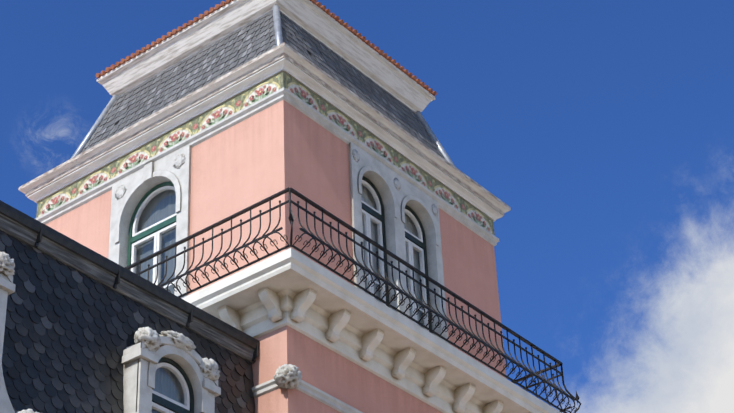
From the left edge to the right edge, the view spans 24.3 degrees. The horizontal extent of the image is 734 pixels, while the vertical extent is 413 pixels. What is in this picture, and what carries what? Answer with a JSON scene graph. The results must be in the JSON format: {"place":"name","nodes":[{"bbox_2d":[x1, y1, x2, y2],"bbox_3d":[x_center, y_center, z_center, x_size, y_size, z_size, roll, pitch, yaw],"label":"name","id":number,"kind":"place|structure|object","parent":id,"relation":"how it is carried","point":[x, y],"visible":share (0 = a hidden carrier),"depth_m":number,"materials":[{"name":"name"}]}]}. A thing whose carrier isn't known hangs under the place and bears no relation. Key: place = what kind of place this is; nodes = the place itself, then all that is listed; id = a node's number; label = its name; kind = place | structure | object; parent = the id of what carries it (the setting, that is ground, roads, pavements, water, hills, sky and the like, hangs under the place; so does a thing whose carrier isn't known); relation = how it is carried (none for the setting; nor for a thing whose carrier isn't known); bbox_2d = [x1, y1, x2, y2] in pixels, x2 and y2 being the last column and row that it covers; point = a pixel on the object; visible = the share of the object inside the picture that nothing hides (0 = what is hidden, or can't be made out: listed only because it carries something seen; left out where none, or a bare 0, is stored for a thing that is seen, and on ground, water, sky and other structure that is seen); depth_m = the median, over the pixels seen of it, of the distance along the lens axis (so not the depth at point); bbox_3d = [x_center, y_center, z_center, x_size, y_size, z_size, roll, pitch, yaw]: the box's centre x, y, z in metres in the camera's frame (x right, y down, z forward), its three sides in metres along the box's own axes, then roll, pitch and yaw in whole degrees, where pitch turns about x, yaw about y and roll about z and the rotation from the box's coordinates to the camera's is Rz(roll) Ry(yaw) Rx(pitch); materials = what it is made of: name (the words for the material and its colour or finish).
{"place":"outdoors","nodes":[
{"label":"outdoors","id":0,"kind":"place"},
{"bbox_2d":[0,230,254,412],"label":"shingled roof","id":1,"kind":"structure","parent":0,"point":[69,332],"depth_m":21.23,"materials":[{"name":"grey tile"}]},
{"bbox_2d":[0,252,38,412],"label":"dormer","id":2,"kind":"object","parent":1,"relation":"on","point":[7,273],"visible":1,"depth_m":19.97,"materials":[{"name":"stone"}]},
{"bbox_2d":[122,327,220,412],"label":"dormer","id":3,"kind":"object","parent":1,"relation":"on","point":[168,371],"visible":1,"depth_m":22.14,"materials":[{"name":"stone"}]},
{"bbox_2d":[0,200,259,363],"bbox_3d":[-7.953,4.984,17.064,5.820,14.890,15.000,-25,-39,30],"label":"wing eaves","id":4,"kind":"object","parent":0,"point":[42,237],"visible":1,"depth_m":22.39,"materials":[{"name":"grey metal"}]},
{"bbox_2d":[0,0,733,412],"label":"sky","id":5,"kind":"structure","parent":0,"point":[605,128],"materials":[{"name":"blue"}]},
{"label":"ground","id":6,"kind":"structure","parent":0,"visible":0},
{"bbox_2d":[45,100,506,412],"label":"tower walls","id":7,"kind":"structure","parent":6,"relation":"on","point":[265,153],"depth_m":26.04,"materials":[{"name":"pink paint"}]},
{"bbox_2d":[108,145,191,297],"bbox_3d":[-3.390,0.730,26.756,1.740,3.263,0.300,-25,-39,30],"label":"window surround","id":8,"kind":"object","parent":7,"relation":"attached to","point":[129,192],"visible":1,"depth_m":27.26,"materials":[{"name":"stone"}]},
{"bbox_2d":[127,181,176,293],"bbox_3d":[-3.284,0.905,26.793,1.250,3.003,0.155,-25,-39,30],"label":"window","id":9,"kind":"structure","parent":8,"relation":"attached to","point":[152,228],"depth_m":27.25,"materials":[{"name":"white paint"}]},
{"bbox_2d":[19,42,510,245],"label":"tower cornice","id":10,"kind":"structure","parent":7,"relation":"on","point":[315,79],"depth_m":27.84,"materials":[{"name":"white stone"}]},
{"bbox_2d":[71,4,454,165],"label":"mansard roof","id":11,"kind":"structure","parent":10,"relation":"on","point":[264,33],"depth_m":29.35,"materials":[{"name":"grey tile"}]},
{"bbox_2d":[96,0,436,111],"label":"upper cornice","id":12,"kind":"structure","parent":11,"relation":"on","point":[333,32],"depth_m":29.97,"materials":[{"name":"white stone"}]},
{"bbox_2d":[36,71,494,234],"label":"frieze tiles","id":13,"kind":"object","parent":7,"relation":"on","point":[280,80],"visible":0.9,"depth_m":27.81,"materials":[{"name":"multicoloured tile"}]},
{"bbox_2d":[252,364,362,412],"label":"string course molding","id":14,"kind":"structure","parent":7,"relation":"attached to","point":[288,376],"depth_m":23.69,"materials":[{"name":"white stone"}]},
{"bbox_2d":[218,287,503,412],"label":"corbels","id":15,"kind":"object","parent":7,"relation":"attached to","point":[303,301],"visible":0.65,"depth_m":25.10,"materials":[{"name":"white stone"}]},
{"bbox_2d":[181,248,560,412],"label":"balcony slab","id":16,"kind":"structure","parent":7,"relation":"attached to","point":[287,275],"depth_m":24.90,"materials":[{"name":"white stone"}]},
{"bbox_2d":[125,187,580,412],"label":"balcony railing","id":17,"kind":"object","parent":16,"relation":"on","point":[499,352],"visible":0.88,"depth_m":25.39,"materials":[{"name":"black metal"}]},
{"bbox_2d":[348,142,448,343],"bbox_3d":[0.449,0.857,27.212,0.270,3.253,2.370,-25,-39,30],"label":"window surround","id":18,"kind":"object","parent":7,"relation":"attached to","point":[397,193],"visible":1,"depth_m":27.58,"materials":[{"name":"stone"}]},
{"bbox_2d":[361,176,431,332],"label":"windows","id":19,"kind":"structure","parent":18,"relation":"attached to","point":[373,219],"depth_m":27.59,"materials":[{"name":"white paint"}]}
]}

